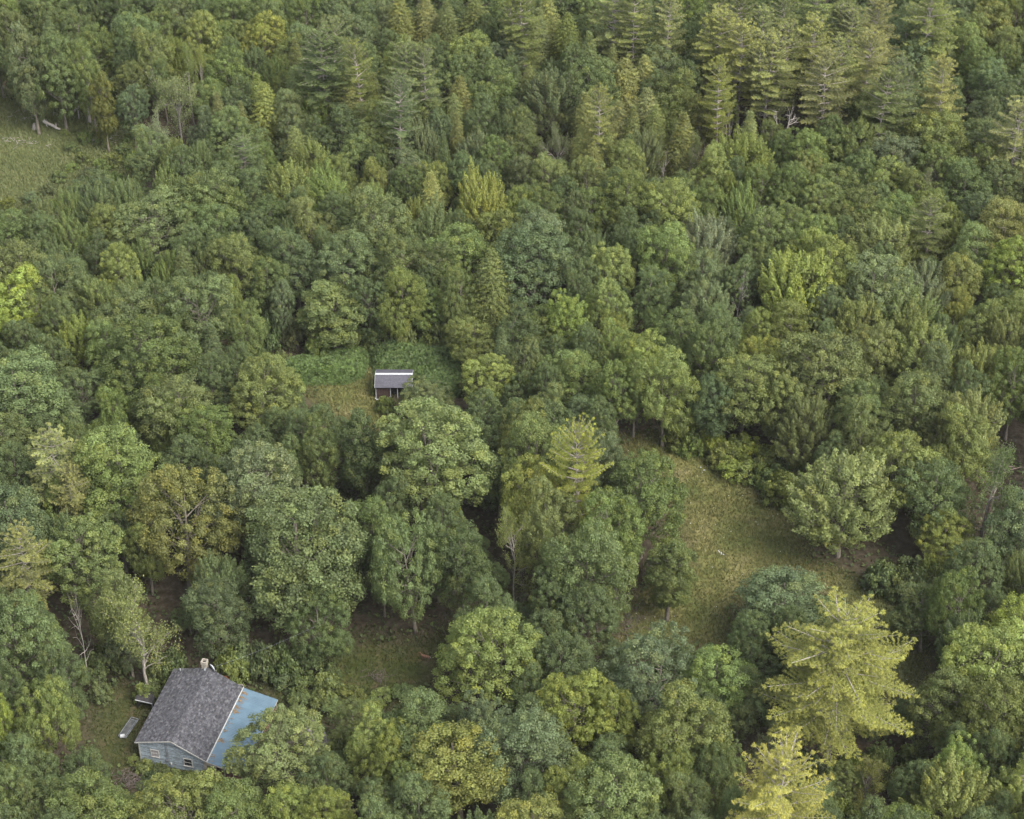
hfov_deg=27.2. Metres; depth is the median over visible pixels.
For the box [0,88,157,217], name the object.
field grass
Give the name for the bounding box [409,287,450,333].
oak tree
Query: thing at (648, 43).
cedar tree
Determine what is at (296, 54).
cedar tree
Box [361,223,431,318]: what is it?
oak tree
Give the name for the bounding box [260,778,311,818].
oak tree
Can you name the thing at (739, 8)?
pine tree
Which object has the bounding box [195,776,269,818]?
oak tree
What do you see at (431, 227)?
maple tree
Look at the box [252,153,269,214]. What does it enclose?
cedar tree
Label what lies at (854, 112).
oak tree
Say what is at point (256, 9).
oak tree
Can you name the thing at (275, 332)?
shrub
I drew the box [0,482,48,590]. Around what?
oak tree
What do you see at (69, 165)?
shrub
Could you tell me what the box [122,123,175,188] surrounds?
oak tree
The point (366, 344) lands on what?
shrub
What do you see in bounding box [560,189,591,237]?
oak tree
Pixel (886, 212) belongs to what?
oak tree
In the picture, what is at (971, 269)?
oak tree
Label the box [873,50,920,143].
pine tree
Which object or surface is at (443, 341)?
shrub
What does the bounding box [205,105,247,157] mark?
oak tree
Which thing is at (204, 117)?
oak tree
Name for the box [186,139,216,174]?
maple tree
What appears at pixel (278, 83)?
oak tree
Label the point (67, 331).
maple tree
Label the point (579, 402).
oak tree
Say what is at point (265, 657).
shrub
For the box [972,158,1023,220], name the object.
oak tree
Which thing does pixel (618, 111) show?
cedar tree
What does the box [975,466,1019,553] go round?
dead tree
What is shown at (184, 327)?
oak tree
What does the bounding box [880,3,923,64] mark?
oak tree
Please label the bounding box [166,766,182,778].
shrub
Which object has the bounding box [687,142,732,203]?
oak tree
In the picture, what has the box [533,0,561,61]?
cedar tree
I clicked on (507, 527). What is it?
ash tree
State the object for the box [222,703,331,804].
oak tree
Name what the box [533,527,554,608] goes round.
birch tree
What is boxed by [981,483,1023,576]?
oak tree
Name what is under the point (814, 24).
pine tree
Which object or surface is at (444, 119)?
oak tree
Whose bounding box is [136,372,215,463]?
oak tree
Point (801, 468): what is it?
shrub
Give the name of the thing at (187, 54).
birch tree
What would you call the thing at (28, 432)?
oak tree
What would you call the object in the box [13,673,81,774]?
oak tree
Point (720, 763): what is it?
oak tree
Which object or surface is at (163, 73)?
oak tree
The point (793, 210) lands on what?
oak tree
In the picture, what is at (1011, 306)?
oak tree
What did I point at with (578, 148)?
cedar tree
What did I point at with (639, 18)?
pine tree
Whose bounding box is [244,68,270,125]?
cedar tree
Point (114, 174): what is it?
shrub
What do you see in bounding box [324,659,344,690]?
shrub
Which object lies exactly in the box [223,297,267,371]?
oak tree
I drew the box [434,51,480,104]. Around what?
oak tree
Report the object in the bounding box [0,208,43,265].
oak tree
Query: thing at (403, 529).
oak tree
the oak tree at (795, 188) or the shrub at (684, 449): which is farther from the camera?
the oak tree at (795, 188)
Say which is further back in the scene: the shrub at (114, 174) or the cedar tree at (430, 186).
the shrub at (114, 174)
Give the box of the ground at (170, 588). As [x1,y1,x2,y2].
[0,0,1023,818]
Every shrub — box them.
[0,196,15,209]
[22,191,41,202]
[40,181,59,196]
[50,170,68,183]
[59,129,69,134]
[63,141,80,152]
[65,161,79,172]
[69,180,83,194]
[71,125,82,135]
[75,152,93,166]
[75,650,109,689]
[76,128,94,145]
[79,166,102,179]
[86,675,115,707]
[88,639,128,687]
[92,157,110,173]
[93,135,112,147]
[102,151,122,169]
[103,170,126,190]
[114,141,132,161]
[121,133,135,148]
[124,150,136,170]
[126,753,140,766]
[131,680,150,704]
[132,169,152,181]
[134,758,153,778]
[140,769,161,783]
[144,677,161,703]
[145,662,171,694]
[150,761,170,777]
[156,645,187,688]
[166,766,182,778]
[177,769,195,780]
[212,645,253,686]
[218,641,257,679]
[241,639,277,682]
[245,327,275,354]
[253,309,285,350]
[260,358,271,367]
[266,639,309,689]
[269,666,297,694]
[272,350,292,362]
[278,317,308,351]
[286,688,311,709]
[290,670,316,699]
[292,641,327,674]
[303,331,332,356]
[308,686,333,709]
[310,671,343,701]
[320,696,344,719]
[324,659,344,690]
[336,683,367,706]
[340,324,366,346]
[362,337,371,350]
[363,318,391,351]
[365,685,394,711]
[369,379,379,394]
[374,395,395,414]
[388,321,417,343]
[390,681,415,701]
[416,316,444,346]
[440,329,460,350]
[457,376,472,397]
[659,417,696,454]
[676,429,704,460]
[682,409,709,453]
[698,430,726,452]
[705,446,728,469]
[706,441,739,474]
[716,455,743,485]
[727,431,756,461]
[730,783,748,799]
[734,454,756,486]
[737,436,765,463]
[750,443,784,474]
[752,462,773,486]
[754,462,788,496]
[759,469,800,511]
[782,460,806,478]
[791,749,819,776]
[806,762,835,795]
[830,797,866,818]
[832,751,865,784]
[860,559,899,600]
[865,740,896,775]
[882,764,909,801]
[884,572,907,604]
[887,621,917,645]
[894,554,928,581]
[896,567,939,605]
[896,741,928,768]
[900,602,926,641]
[915,554,943,589]
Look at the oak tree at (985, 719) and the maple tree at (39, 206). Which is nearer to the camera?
the oak tree at (985, 719)
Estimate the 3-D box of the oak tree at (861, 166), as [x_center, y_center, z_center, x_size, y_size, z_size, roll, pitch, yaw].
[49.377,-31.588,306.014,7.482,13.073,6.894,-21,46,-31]
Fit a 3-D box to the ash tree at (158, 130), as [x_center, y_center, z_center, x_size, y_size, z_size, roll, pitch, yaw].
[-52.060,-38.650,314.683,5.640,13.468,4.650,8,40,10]
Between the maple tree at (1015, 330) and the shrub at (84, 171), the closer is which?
the maple tree at (1015, 330)
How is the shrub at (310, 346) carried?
on the ground at (170, 588)
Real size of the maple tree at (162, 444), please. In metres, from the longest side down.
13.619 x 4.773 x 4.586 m
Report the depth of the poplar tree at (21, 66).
322.88 m
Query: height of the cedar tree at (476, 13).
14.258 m
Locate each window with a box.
[150,749,159,758]
[183,758,193,767]
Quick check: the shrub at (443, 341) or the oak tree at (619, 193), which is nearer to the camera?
the shrub at (443, 341)
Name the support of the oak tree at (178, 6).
on the ground at (170, 588)
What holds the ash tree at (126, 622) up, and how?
on the ground at (170, 588)
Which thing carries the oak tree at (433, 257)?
on the ground at (170, 588)
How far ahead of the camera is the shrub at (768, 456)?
263.33 m
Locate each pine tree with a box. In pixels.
[0,518,57,641]
[25,422,84,536]
[49,456,95,531]
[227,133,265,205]
[291,21,351,121]
[315,13,355,89]
[329,793,356,818]
[337,37,381,122]
[374,70,423,182]
[381,35,427,124]
[404,41,449,126]
[498,0,548,77]
[539,412,613,525]
[580,82,617,158]
[587,0,642,63]
[610,0,659,75]
[651,0,686,60]
[691,3,743,94]
[696,0,735,52]
[697,54,736,143]
[710,17,769,136]
[717,0,757,92]
[725,725,836,818]
[739,26,802,132]
[741,3,776,123]
[752,586,919,766]
[760,0,809,109]
[766,18,808,124]
[790,0,832,69]
[790,11,833,127]
[794,43,856,166]
[818,0,865,71]
[820,31,865,122]
[827,2,873,111]
[843,26,889,111]
[845,0,905,84]
[854,65,913,150]
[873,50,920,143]
[897,0,958,67]
[903,193,952,259]
[914,54,967,172]
[982,95,1023,189]
[1003,752,1023,816]
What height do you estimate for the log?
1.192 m
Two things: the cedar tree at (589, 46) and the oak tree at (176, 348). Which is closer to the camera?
the oak tree at (176, 348)
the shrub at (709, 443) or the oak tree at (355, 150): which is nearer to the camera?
the shrub at (709, 443)
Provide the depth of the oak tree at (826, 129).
311.32 m
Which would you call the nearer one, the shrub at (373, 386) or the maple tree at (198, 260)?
the shrub at (373, 386)
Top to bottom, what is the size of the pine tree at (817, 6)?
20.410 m
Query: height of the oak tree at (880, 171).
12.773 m
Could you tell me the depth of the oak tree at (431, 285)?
281.90 m
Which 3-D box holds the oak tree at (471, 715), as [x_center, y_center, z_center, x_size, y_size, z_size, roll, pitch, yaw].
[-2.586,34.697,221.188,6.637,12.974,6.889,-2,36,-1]
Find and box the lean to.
[135,688,155,707]
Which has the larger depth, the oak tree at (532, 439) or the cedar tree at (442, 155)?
the cedar tree at (442, 155)
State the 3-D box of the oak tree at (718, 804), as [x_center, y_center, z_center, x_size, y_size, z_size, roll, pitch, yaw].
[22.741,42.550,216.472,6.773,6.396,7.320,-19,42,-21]
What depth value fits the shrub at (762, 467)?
262.35 m
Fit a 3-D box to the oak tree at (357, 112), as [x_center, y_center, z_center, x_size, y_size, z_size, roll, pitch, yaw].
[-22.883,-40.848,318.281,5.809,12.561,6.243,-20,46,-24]
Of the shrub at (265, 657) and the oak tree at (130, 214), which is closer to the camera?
the shrub at (265, 657)
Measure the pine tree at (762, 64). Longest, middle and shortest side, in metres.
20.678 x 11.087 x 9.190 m
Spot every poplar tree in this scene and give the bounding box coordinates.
[6,21,51,134]
[88,70,118,151]
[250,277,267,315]
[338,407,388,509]
[642,538,698,621]
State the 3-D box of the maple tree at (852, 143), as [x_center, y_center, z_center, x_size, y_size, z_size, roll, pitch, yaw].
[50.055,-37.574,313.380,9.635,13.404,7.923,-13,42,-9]
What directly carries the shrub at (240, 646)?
on the ground at (170, 588)
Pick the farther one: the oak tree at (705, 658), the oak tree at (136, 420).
the oak tree at (136, 420)
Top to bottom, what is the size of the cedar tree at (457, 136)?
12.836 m
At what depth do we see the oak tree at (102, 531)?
237.67 m
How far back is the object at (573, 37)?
332.06 m
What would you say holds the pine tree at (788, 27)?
on the ground at (170, 588)
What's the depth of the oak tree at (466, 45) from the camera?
329.56 m
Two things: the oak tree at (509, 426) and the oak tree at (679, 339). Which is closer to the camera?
the oak tree at (509, 426)
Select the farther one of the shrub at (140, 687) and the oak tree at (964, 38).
the oak tree at (964, 38)
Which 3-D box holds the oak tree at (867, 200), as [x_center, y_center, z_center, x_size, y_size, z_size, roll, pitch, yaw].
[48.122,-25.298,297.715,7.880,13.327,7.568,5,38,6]
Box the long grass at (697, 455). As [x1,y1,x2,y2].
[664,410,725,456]
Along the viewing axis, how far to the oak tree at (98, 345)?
270.16 m
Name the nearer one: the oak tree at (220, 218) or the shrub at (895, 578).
the shrub at (895, 578)
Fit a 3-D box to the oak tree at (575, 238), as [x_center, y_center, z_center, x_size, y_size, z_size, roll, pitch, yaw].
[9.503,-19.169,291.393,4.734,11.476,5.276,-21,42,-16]
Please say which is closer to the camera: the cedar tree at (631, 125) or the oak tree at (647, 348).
the oak tree at (647, 348)
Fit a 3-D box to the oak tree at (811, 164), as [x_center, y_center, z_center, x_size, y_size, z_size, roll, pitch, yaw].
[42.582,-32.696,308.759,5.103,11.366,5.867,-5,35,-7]
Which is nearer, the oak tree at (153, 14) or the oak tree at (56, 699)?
the oak tree at (56, 699)
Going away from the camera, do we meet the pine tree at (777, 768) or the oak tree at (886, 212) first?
the pine tree at (777, 768)
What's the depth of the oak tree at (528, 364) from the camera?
268.80 m
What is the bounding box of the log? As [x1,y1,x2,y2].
[42,120,60,129]
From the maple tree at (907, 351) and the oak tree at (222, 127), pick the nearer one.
the maple tree at (907, 351)
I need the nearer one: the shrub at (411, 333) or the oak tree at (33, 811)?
the oak tree at (33, 811)
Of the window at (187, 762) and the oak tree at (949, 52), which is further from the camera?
the oak tree at (949, 52)
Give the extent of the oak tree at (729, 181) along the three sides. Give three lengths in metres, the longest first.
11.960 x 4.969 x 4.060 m
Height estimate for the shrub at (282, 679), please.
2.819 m
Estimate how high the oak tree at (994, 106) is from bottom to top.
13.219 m
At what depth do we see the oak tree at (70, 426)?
255.21 m
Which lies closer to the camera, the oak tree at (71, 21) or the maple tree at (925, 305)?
the maple tree at (925, 305)
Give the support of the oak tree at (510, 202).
on the ground at (170, 588)
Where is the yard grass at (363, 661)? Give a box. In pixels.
[76,478,524,797]
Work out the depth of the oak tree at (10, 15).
339.05 m
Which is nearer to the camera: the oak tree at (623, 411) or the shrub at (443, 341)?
the oak tree at (623, 411)
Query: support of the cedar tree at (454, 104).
on the ground at (170, 588)
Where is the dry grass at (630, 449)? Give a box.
[305,362,931,714]
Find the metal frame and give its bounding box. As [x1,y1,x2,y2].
[118,717,138,738]
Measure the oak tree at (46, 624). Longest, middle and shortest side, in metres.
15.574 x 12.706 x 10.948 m
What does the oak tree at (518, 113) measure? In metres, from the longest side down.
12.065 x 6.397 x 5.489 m
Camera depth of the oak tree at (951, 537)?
247.21 m
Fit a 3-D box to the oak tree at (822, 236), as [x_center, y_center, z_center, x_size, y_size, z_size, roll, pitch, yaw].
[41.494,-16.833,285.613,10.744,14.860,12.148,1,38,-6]
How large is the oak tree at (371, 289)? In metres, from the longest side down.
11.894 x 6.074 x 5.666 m
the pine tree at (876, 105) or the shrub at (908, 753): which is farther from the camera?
the pine tree at (876, 105)
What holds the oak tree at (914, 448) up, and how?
on the ground at (170, 588)
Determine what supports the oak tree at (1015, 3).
on the ground at (170, 588)
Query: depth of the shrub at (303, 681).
234.43 m
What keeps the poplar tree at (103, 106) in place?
on the ground at (170, 588)
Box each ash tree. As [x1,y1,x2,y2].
[97,574,183,688]
[144,111,169,151]
[152,68,198,140]
[317,15,327,42]
[494,501,534,603]
[537,118,573,173]
[686,131,705,171]
[746,712,785,763]
[851,753,890,817]
[921,164,938,234]
[959,439,1019,550]
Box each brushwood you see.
[2,135,50,145]
[107,765,144,788]
[360,669,392,686]
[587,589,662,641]
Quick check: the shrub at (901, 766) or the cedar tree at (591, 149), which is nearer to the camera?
the shrub at (901, 766)
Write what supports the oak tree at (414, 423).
on the ground at (170, 588)
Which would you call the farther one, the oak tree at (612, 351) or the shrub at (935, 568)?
the oak tree at (612, 351)
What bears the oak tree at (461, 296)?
on the ground at (170, 588)
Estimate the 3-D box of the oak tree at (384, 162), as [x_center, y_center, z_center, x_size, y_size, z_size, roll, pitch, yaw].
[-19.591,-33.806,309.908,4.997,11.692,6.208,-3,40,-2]
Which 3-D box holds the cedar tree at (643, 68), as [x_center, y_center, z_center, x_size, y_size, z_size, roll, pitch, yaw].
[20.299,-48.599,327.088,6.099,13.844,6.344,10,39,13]
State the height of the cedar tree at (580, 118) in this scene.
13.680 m
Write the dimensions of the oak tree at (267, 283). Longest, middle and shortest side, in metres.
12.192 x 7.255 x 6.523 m
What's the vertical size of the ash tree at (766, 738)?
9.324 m
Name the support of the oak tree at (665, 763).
on the ground at (170, 588)
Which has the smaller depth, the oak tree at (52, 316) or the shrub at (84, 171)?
the oak tree at (52, 316)
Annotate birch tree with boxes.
[181,39,200,131]
[192,42,206,103]
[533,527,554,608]
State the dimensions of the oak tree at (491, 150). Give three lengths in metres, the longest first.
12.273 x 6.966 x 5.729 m
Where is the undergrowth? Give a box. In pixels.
[0,0,1023,818]
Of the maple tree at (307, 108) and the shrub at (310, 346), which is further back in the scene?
the maple tree at (307, 108)
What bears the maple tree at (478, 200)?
on the ground at (170, 588)
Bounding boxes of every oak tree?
[0,6,28,58]
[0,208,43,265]
[0,238,55,317]
[0,261,47,348]
[0,345,73,450]
[0,409,39,476]
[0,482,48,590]
[0,588,74,701]
[0,692,20,778]
[0,758,44,818]
[9,283,58,349]
[10,506,55,585]
[12,776,59,818]
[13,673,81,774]
[27,253,89,324]
[30,29,89,131]
[35,511,128,613]
[38,295,82,355]
[41,52,74,107]
[41,471,90,524]
[43,766,138,818]
[54,4,94,52]
[56,366,107,430]
[56,412,103,475]
[62,37,105,136]
[66,169,128,215]
[71,421,170,527]
[74,22,119,77]
[82,227,114,281]
[82,316,134,388]
[84,202,128,270]
[86,284,169,359]
[88,567,151,661]
[89,385,138,441]
[95,241,143,296]
[98,313,202,404]
[104,7,162,71]
[104,612,148,679]
[111,58,148,124]
[111,184,199,265]
[113,83,150,147]
[114,346,165,404]
[121,522,168,595]
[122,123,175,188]
[125,371,178,464]
[125,462,247,588]
[128,26,180,114]
[130,766,228,818]
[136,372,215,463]
[141,3,185,56]
[146,58,175,121]
[154,274,236,362]
[155,0,201,65]
[164,323,204,385]
[168,200,203,253]
[168,304,198,366]
[173,174,218,239]
[175,166,245,238]
[175,401,238,470]
[180,577,254,657]
[182,0,229,38]
[182,9,222,73]
[186,104,220,152]
[192,75,223,126]
[194,447,223,504]
[195,45,251,99]
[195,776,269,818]
[197,202,239,253]
[200,438,309,545]
[201,20,237,71]
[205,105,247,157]
[205,231,267,309]
[207,0,254,40]
[216,184,247,232]
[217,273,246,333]
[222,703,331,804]
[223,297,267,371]
[227,116,275,171]
[228,352,306,436]
[229,20,260,63]
[229,207,269,257]
[237,492,268,563]
[240,10,286,70]
[240,482,370,631]
[241,251,291,309]
[242,0,289,59]
[242,193,290,254]
[251,140,282,189]
[260,226,325,310]
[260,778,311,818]
[265,88,311,148]
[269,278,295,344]
[270,31,301,85]
[270,70,291,108]
[274,103,306,162]
[281,21,326,63]
[284,0,325,54]
[284,194,337,273]
[285,584,354,669]
[293,0,340,32]
[294,279,368,348]
[296,412,341,504]
[297,785,356,818]
[310,229,385,318]
[312,150,359,202]
[313,0,358,41]
[326,696,382,755]
[332,182,413,276]
[335,133,376,191]
[338,10,382,59]
[340,102,372,133]
[341,495,403,567]
[343,700,399,785]
[345,42,387,90]
[346,276,389,344]
[348,0,378,29]
[349,98,407,173]
[357,156,388,194]
[360,141,393,185]
[360,716,413,791]
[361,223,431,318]
[366,506,443,632]
[367,0,398,45]
[372,395,500,522]
[372,685,463,770]
[375,110,416,164]
[375,264,427,337]
[376,65,401,105]
[378,33,408,80]
[380,148,425,203]
[385,163,425,205]
[386,748,448,816]
[393,718,510,818]
[398,375,456,409]
[405,264,441,322]
[409,97,447,141]
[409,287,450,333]
[410,241,455,319]
[416,160,452,208]
[424,221,493,293]
[427,107,454,159]
[431,605,547,707]
[432,519,492,615]
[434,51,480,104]
[436,261,477,323]
[442,313,496,373]
[446,149,477,196]
[447,29,496,82]
[456,688,512,766]
[461,352,515,425]
[467,59,517,128]
[468,703,578,807]
[472,134,518,188]
[477,208,525,264]
[485,39,527,73]
[486,221,579,318]
[495,791,563,818]
[496,396,552,477]
[497,410,572,511]
[499,452,558,551]
[500,104,536,154]
[500,119,542,177]
[503,153,545,197]
[504,185,538,241]
[509,209,588,298]
[509,336,545,396]
[513,472,582,572]
[519,303,568,355]
[522,182,571,233]
[523,151,570,213]
[530,381,565,423]
[531,348,604,419]
[531,667,615,765]
[539,751,609,818]
[541,517,638,634]
[546,287,593,353]
[549,175,579,218]
[558,56,622,132]
[559,750,664,818]
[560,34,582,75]
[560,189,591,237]
[563,393,607,434]
[564,231,594,287]
[569,155,607,224]
[571,0,611,35]
[574,485,647,600]
[575,185,613,238]
[581,429,629,516]
[582,276,634,343]
[585,680,641,756]
[587,241,636,296]
[590,359,641,445]
[592,317,631,401]
[596,619,703,738]
[598,311,627,362]
[600,169,653,253]
[602,447,688,559]
[605,137,647,205]
[612,350,657,437]
[618,327,669,397]
[625,264,675,332]
[628,344,700,446]
[631,678,734,789]
[631,743,694,817]
[634,219,699,314]
[637,44,682,99]
[640,176,701,262]
[642,304,670,358]
[648,66,701,145]
[655,306,700,389]
[659,97,682,163]
[660,16,692,59]
[662,195,702,236]
[663,770,713,818]
[668,0,706,31]
[676,246,730,304]
[676,643,758,721]
[677,38,705,88]
[681,320,737,406]
[682,48,708,97]
[685,94,723,157]
[685,741,733,814]
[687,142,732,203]
[689,63,723,126]
[689,370,736,438]
[691,177,726,229]
[693,728,747,797]
[707,795,766,818]
[708,84,739,133]
[708,348,780,439]
[708,664,773,743]
[716,170,738,217]
[722,253,761,313]
[732,231,773,306]
[733,564,828,642]
[735,205,801,275]
[737,307,780,367]
[737,335,785,400]
[741,162,782,221]
[756,363,810,443]
[757,298,810,365]
[758,117,787,168]
[764,160,812,223]
[766,127,805,180]
[766,194,814,256]
[770,330,872,437]
[782,127,831,180]
[783,225,863,303]
[792,149,822,202]
[792,173,845,228]
[793,210,837,254]
[802,280,848,331]
[807,162,860,224]
[813,113,847,173]
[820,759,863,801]
[825,394,893,462]
[829,183,881,224]
[829,377,890,455]
[833,149,882,200]
[837,200,865,238]
[843,55,879,112]
[843,89,884,149]
[844,248,915,330]
[848,320,903,393]
[855,154,907,209]
[855,200,901,245]
[857,429,941,524]
[867,130,922,194]
[875,801,937,818]
[877,369,952,452]
[878,189,922,234]
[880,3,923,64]
[882,580,952,652]
[883,16,932,85]
[891,95,928,137]
[892,453,971,552]
[900,166,937,219]
[900,341,959,429]
[902,106,974,183]
[903,665,995,762]
[910,22,955,75]
[912,141,972,223]
[912,187,949,246]
[912,508,975,566]
[923,564,987,645]
[929,400,998,488]
[931,250,983,324]
[931,730,989,805]
[933,156,994,242]
[937,201,968,271]
[938,615,1023,729]
[942,0,976,33]
[942,22,984,88]
[942,220,1001,309]
[942,284,973,338]
[945,12,991,77]
[947,672,1023,776]
[952,116,1019,190]
[953,190,1002,256]
[953,298,1005,359]
[956,37,995,97]
[963,94,1005,148]
[965,141,1011,196]
[967,57,1010,115]
[967,195,1023,274]
[968,0,1012,60]
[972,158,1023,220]
[979,234,1023,310]
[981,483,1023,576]
[982,345,1023,440]
[982,645,1023,708]
[985,591,1023,678]
[986,42,1020,82]
[989,22,1023,80]
[989,289,1023,347]
[991,0,1023,53]
[999,63,1023,124]
[1006,708,1023,758]
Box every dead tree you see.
[68,594,92,685]
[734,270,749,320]
[772,100,799,129]
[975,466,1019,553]
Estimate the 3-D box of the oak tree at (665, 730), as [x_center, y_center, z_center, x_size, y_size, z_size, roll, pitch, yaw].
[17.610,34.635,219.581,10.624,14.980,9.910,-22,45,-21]
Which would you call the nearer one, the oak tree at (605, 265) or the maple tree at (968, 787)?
the maple tree at (968, 787)
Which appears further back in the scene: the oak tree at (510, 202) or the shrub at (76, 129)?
the shrub at (76, 129)
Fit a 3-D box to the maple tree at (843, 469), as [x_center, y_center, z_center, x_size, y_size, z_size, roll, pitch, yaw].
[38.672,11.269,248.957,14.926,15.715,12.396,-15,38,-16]
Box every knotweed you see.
[266,345,369,387]
[369,339,469,400]
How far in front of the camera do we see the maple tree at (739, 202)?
300.19 m
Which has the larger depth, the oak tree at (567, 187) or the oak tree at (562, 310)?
the oak tree at (567, 187)
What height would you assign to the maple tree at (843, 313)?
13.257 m
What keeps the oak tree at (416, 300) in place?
on the ground at (170, 588)
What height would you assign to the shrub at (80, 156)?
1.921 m
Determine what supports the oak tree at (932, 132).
on the ground at (170, 588)
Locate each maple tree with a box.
[23,196,60,247]
[48,309,102,385]
[50,211,102,267]
[52,186,84,255]
[75,275,121,345]
[105,174,144,239]
[106,272,155,330]
[125,236,153,289]
[148,249,178,306]
[150,383,184,457]
[152,156,186,228]
[157,136,188,192]
[185,246,225,304]
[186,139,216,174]
[212,96,238,114]
[259,54,290,103]
[260,156,315,225]
[291,133,334,182]
[300,91,329,138]
[304,157,349,224]
[345,177,384,229]
[395,194,430,240]
[414,190,464,254]
[418,478,461,529]
[452,126,490,173]
[454,155,507,246]
[512,63,584,152]
[629,125,666,181]
[672,278,735,342]
[676,208,738,288]
[702,124,777,196]
[720,180,758,236]
[756,245,835,340]
[770,390,833,470]
[781,446,896,557]
[822,116,877,174]
[825,290,891,365]
[838,211,918,292]
[869,271,943,347]
[871,298,928,374]
[883,220,925,269]
[886,317,957,410]
[898,748,1005,818]
[900,257,953,316]
[918,384,1008,471]
[950,336,1007,400]
[976,765,1023,818]
[982,307,1023,389]
[997,549,1023,605]
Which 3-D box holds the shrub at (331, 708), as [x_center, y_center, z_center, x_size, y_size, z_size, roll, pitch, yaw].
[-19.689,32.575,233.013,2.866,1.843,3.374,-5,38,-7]
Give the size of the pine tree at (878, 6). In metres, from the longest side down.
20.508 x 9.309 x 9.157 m
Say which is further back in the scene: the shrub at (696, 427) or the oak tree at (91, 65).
the oak tree at (91, 65)
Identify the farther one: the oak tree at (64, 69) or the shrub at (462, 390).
the oak tree at (64, 69)
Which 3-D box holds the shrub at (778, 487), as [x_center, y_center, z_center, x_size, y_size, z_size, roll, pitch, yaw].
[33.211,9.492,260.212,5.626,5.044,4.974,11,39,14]
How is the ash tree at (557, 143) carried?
on the ground at (170, 588)
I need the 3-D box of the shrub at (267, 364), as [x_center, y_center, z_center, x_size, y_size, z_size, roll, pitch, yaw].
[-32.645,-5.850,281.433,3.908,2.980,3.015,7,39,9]
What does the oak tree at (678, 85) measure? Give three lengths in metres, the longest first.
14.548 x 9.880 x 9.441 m
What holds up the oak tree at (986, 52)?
on the ground at (170, 588)
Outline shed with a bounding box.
[374,369,412,397]
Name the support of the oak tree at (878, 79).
on the ground at (170, 588)
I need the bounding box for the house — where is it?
[134,658,277,780]
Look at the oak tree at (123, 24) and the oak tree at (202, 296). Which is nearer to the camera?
the oak tree at (202, 296)
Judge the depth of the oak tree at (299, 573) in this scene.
235.40 m
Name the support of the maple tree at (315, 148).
on the ground at (170, 588)
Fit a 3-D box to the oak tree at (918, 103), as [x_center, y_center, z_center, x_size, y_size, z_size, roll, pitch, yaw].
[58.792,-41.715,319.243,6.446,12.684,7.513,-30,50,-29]
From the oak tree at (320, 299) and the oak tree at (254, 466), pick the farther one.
the oak tree at (320, 299)
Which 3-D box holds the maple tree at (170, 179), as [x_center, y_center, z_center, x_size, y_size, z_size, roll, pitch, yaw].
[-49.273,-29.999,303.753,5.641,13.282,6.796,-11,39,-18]
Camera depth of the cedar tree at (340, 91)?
320.24 m
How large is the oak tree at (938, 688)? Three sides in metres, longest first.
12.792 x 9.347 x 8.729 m
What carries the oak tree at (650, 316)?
on the ground at (170, 588)
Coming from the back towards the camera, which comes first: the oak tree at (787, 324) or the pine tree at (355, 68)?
the pine tree at (355, 68)
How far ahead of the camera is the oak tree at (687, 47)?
331.77 m
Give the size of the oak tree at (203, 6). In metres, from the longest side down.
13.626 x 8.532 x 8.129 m
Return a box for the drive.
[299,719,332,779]
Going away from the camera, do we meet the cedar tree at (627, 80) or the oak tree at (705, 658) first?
the oak tree at (705, 658)
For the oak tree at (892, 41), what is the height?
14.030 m
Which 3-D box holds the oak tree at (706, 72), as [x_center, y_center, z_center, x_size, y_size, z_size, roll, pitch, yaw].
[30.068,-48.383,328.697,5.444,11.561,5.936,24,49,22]
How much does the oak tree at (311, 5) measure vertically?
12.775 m
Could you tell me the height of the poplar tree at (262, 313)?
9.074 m
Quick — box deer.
[418,652,430,659]
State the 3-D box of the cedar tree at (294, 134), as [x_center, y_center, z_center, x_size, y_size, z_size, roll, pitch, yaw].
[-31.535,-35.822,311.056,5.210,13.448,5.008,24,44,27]
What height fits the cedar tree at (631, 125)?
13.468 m
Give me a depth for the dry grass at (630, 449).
254.91 m
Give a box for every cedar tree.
[171,244,201,299]
[212,92,227,158]
[237,100,250,131]
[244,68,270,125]
[248,81,285,156]
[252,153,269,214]
[281,64,308,124]
[283,126,314,177]
[287,36,304,80]
[324,72,349,149]
[335,86,364,148]
[364,69,386,121]
[420,170,451,239]
[435,131,454,200]
[444,93,466,165]
[446,75,476,151]
[448,112,465,182]
[457,0,492,41]
[465,248,519,350]
[486,0,507,55]
[505,21,530,79]
[520,65,542,134]
[527,8,556,71]
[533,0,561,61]
[548,12,581,76]
[567,91,598,161]
[567,127,587,179]
[577,31,603,82]
[580,140,605,202]
[596,131,617,178]
[597,56,643,129]
[602,100,630,145]
[603,43,618,73]
[621,104,643,145]
[628,54,660,107]
[634,27,659,71]
[635,86,667,158]
[642,105,668,176]
[648,39,660,73]
[660,110,704,183]
[731,110,758,166]
[911,54,933,92]
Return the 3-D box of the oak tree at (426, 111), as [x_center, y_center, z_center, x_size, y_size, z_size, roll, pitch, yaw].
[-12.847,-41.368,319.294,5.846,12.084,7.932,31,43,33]
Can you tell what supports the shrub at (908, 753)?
on the ground at (170, 588)
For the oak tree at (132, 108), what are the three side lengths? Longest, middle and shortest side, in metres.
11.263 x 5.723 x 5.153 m
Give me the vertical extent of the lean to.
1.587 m
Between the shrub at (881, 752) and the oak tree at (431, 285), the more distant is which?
the oak tree at (431, 285)
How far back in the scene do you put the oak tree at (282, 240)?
285.25 m
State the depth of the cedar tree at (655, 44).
328.24 m
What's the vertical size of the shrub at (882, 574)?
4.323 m

